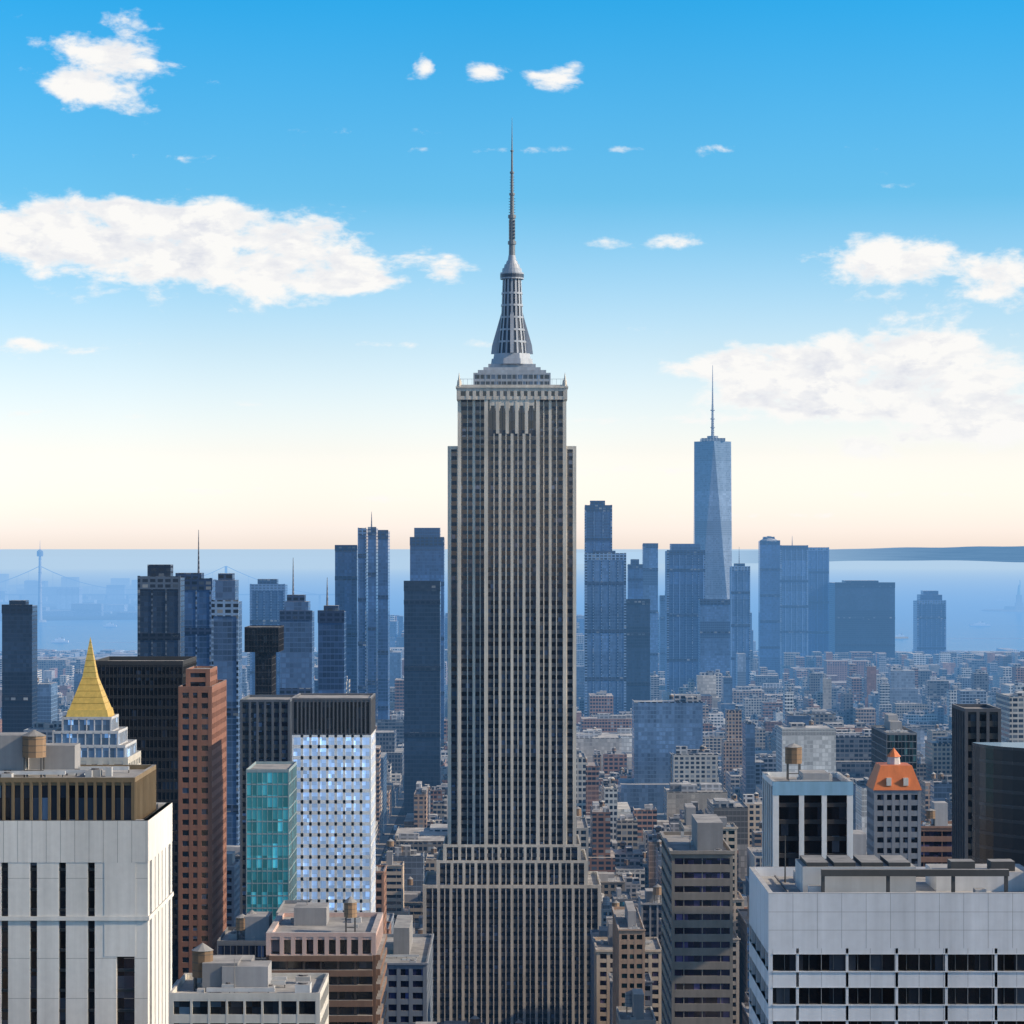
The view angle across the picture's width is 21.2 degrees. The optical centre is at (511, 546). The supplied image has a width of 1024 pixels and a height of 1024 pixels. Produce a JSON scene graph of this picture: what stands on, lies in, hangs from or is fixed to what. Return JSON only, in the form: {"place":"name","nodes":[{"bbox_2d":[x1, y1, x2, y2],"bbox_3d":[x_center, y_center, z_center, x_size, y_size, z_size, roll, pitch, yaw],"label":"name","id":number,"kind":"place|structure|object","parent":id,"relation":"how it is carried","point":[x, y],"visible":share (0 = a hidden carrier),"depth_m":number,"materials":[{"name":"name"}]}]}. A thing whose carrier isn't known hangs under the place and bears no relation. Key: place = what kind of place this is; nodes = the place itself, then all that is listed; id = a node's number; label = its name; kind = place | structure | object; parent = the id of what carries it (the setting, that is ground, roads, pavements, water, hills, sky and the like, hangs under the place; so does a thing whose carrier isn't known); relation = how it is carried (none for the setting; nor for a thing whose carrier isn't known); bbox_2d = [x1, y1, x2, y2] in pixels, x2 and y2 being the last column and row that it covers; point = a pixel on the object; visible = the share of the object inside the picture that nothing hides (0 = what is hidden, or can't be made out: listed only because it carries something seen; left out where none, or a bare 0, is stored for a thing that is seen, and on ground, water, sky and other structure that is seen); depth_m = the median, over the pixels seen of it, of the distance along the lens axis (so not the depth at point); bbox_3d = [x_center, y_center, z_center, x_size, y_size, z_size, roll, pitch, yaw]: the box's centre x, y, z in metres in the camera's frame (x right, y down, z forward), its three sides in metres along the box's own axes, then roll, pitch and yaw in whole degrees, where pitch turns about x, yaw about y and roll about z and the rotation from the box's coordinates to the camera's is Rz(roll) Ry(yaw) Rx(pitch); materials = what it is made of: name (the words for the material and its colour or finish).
{"place":"outdoors","nodes":[
{"label":"outdoors","id":0,"kind":"place"},
{"bbox_2d":[0,578,136,620],"bbox_3d":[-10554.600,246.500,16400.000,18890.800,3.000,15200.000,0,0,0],"label":"distant shoreline","id":1,"kind":"structure","parent":0,"point":[51,582],"depth_m":11244.04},
{"bbox_2d":[0,566,334,605],"bbox_3d":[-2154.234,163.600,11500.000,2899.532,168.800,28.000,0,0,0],"label":"suspension bridge","id":2,"kind":"structure","parent":1,"relation":"on","point":[84,597],"depth_m":11487.80,"materials":[{"name":"metal"}]},
{"bbox_2d":[0,730,173,1023],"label":"white tower","id":3,"kind":"structure","parent":0,"point":[131,859],"depth_m":450.04,"materials":[{"name":"white concrete"}]},
{"bbox_2d":[0,549,757,556],"bbox_3d":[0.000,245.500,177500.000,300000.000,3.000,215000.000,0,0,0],"label":"horizon land","id":4,"kind":"structure","parent":0,"point":[181,552],"depth_m":121155.68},
{"bbox_2d":[376,691,447,864],"bbox_3d":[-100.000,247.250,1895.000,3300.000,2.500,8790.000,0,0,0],"label":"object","id":5,"kind":"structure","parent":0,"point":[401,817],"depth_m":2438.28,"materials":[{"name":"concrete"}]},
{"bbox_2d":[49,714,140,764],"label":"tower top","id":6,"kind":"structure","parent":5,"relation":"on","point":[129,758],"depth_m":804.64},
{"bbox_2d":[66,637,113,716],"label":"pyramidal roof","id":7,"kind":"structure","parent":6,"relation":"on","point":[90,698],"depth_m":810.17,"materials":[{"name":"gold metal"}]},
{"bbox_2d":[95,656,195,980],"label":"skyscraper","id":8,"kind":"structure","parent":5,"relation":"on","point":[184,662],"depth_m":1000.06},
{"bbox_2d":[97,667,181,985],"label":"windows","id":9,"kind":"structure","parent":8,"relation":"in","point":[172,733],"depth_m":1000.15,"materials":[{"name":"black glass"}]},
{"bbox_2d":[178,666,226,978],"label":"pink slab","id":10,"kind":"structure","parent":5,"relation":"on","point":[214,688],"depth_m":900.27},
{"bbox_2d":[169,943,328,1023],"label":"office building","id":11,"kind":"structure","parent":5,"relation":"on","point":[226,978],"depth_m":426.09,"materials":[{"name":"grey concrete"}]},
{"bbox_2d":[174,1001,314,1023],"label":"windows","id":12,"kind":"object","parent":11,"relation":"in","point":[252,1007],"visible":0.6,"depth_m":420.30,"materials":[{"name":"black glass"}]},
{"bbox_2d":[240,625,296,922],"bbox_3d":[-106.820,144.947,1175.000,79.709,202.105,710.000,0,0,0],"label":"tower frame","id":13,"kind":"object","parent":5,"relation":"on","point":[289,766],"visible":0.48,"depth_m":1100.00,"materials":[{"name":"grey metal"}]},
{"bbox_2d":[242,628,287,919],"bbox_3d":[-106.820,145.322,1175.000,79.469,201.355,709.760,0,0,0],"label":"teal and dark towers glass","id":14,"kind":"object","parent":13,"relation":"in","point":[262,642],"visible":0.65,"depth_m":820.12,"materials":[{"name":"teal glass"}]},
{"bbox_2d":[266,896,386,1023],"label":"office building","id":15,"kind":"structure","parent":5,"relation":"on","point":[304,922],"depth_m":600.12,"materials":[{"name":"beige concrete"}]},
{"bbox_2d":[272,940,371,1023],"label":"windows","id":16,"kind":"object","parent":15,"relation":"in","point":[331,965],"visible":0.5,"depth_m":600.50,"materials":[{"name":"black glass"}]},
{"bbox_2d":[292,693,375,911],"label":"office tower","id":17,"kind":"structure","parent":5,"relation":"on","point":[370,698],"depth_m":895.00,"materials":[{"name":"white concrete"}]},
{"bbox_2d":[382,825,403,859],"bbox_3d":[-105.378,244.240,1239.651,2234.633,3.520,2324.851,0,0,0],"label":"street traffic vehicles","id":18,"kind":"object","parent":5,"relation":"on","point":[395,828],"depth_m":2268.59,"materials":[{"name":"paint"}]},
{"bbox_2d":[376,692,447,864],"bbox_3d":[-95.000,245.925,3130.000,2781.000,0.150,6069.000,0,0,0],"label":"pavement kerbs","id":19,"kind":"structure","parent":5,"relation":"on","point":[384,839],"depth_m":2401.92,"materials":[{"name":"grey concrete"}]},
{"bbox_2d":[172,814,734,1023],"bbox_3d":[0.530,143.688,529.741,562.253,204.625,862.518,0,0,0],"label":"buildings","id":20,"kind":"structure","parent":5,"relation":"on","point":[407,948],"depth_m":750.28,"materials":[{"name":"grey concrete"}]},
{"bbox_2d":[218,842,729,1021],"bbox_3d":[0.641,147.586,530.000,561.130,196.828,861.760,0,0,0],"label":"windows","id":21,"kind":"structure","parent":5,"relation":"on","point":[250,950],"depth_m":744.67,"materials":[{"name":"black glass"}]},
{"bbox_2d":[0,501,1023,895],"bbox_3d":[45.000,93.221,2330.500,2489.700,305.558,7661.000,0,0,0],"label":"distant city blocks","id":22,"kind":"structure","parent":5,"relation":"on","point":[688,693],"depth_m":3000.00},
{"bbox_2d":[423,364,600,1023],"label":"skyscraper","id":23,"kind":"structure","parent":5,"relation":"on","point":[433,880],"depth_m":1228.72,"materials":[{"name":"grey stone"}]},
{"bbox_2d":[491,139,532,363],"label":"spire","id":24,"kind":"structure","parent":23,"relation":"on","point":[511,344],"depth_m":1246.05,"materials":[{"name":"grey metal"}]},
{"bbox_2d":[227,713,951,941],"bbox_3d":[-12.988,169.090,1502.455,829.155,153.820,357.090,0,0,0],"label":"buildings","id":25,"kind":"structure","parent":5,"relation":"on","point":[650,897],"depth_m":1520.82,"materials":[{"name":"grey concrete"}]},
{"bbox_2d":[227,831,1012,1023],"bbox_3d":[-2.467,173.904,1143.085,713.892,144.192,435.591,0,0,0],"label":"windows","id":26,"kind":"structure","parent":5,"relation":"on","point":[923,864],"depth_m":1085.86,"materials":[{"name":"black glass"}]},
{"bbox_2d":[227,801,1014,1023],"bbox_3d":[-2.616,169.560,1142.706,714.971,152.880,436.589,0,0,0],"label":"buildings","id":27,"kind":"structure","parent":5,"relation":"on","point":[607,939],"depth_m":1085.60,"materials":[{"name":"grey concrete"}]},
{"bbox_2d":[387,728,915,945],"bbox_3d":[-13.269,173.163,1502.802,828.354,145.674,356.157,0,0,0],"label":"buildings","id":28,"kind":"structure","parent":5,"relation":"on","point":[882,756],"depth_m":1459.12,"materials":[{"name":"concrete"}]},
{"bbox_2d":[694,365,731,598],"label":"skyscraper","id":29,"kind":"structure","parent":5,"relation":"on","point":[712,503],"depth_m":4404.87,"materials":[{"name":"blue glass"}]},
{"bbox_2d":[762,743,920,866],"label":"buildings","id":30,"kind":"structure","parent":5,"relation":"on","point":[802,783],"depth_m":610.52,"materials":[{"name":"grey concrete"}]},
{"bbox_2d":[866,748,921,789],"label":"orange roof","id":31,"kind":"structure","parent":30,"relation":"on","point":[893,773],"depth_m":901.55,"materials":[{"name":"tile"}]},
{"bbox_2d":[779,795,917,866],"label":"windows","id":32,"kind":"structure","parent":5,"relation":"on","point":[812,813],"depth_m":600.70,"materials":[{"name":"black glass"}]},
{"bbox_2d":[749,839,1023,1023],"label":"pale office panels","id":33,"kind":"object","parent":5,"relation":"on","point":[895,905],"visible":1,"depth_m":330.00,"materials":[{"name":"white concrete"}]},
{"bbox_2d":[755,934,1023,1023],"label":"windows","id":34,"kind":"structure","parent":33,"relation":"in","point":[879,962],"depth_m":330.45,"materials":[{"name":"black glass"}]},
{"bbox_2d":[952,704,1000,859],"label":"office tower","id":35,"kind":"structure","parent":5,"relation":"on","point":[961,784],"depth_m":804.44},
{"bbox_2d":[968,714,997,855],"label":"windows","id":36,"kind":"structure","parent":35,"relation":"in","point":[972,717],"depth_m":800.45,"materials":[{"name":"black glass"}]},
{"bbox_2d":[972,742,1023,865],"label":"curved glass tower","id":37,"kind":"structure","parent":5,"relation":"on","point":[992,808],"depth_m":715.66,"materials":[{"name":"black glass"}]},
{"bbox_2d":[0,557,1023,653],"bbox_3d":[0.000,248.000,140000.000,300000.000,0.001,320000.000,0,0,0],"label":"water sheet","id":38,"kind":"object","parent":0,"point":[969,591],"depth_m":19076.53,"materials":[{"name":"blue liquid"}]},
{"bbox_2d":[0,574,1018,651],"bbox_3d":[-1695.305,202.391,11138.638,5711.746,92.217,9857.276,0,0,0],"label":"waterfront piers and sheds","id":39,"kind":"object","parent":38,"relation":"on","point":[68,592],"visible":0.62,"depth_m":11639.77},
{"bbox_2d":[37,549,1023,642],"bbox_3d":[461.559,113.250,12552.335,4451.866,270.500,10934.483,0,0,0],"label":"harbour beacon and ferries","id":40,"kind":"object","parent":38,"relation":"on","point":[40,554],"visible":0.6,"depth_m":8980.04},
{"bbox_2d":[981,580,1023,611],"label":"statue island","id":41,"kind":"structure","parent":38,"relation":"on","point":[1018,607],"depth_m":10577.85,"materials":[{"name":"blue"}]},
{"bbox_2d":[0,0,1023,548],"label":"sky","id":42,"kind":"structure","parent":0,"point":[254,254],"materials":[{"name":"blue"}]},
{"bbox_2d":[576,546,1023,563],"bbox_3d":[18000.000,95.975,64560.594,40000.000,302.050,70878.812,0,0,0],"label":"shore hills","id":43,"kind":"structure","parent":0,"point":[997,553],"depth_m":69187.68,"materials":[{"name":"blue"}]}
]}

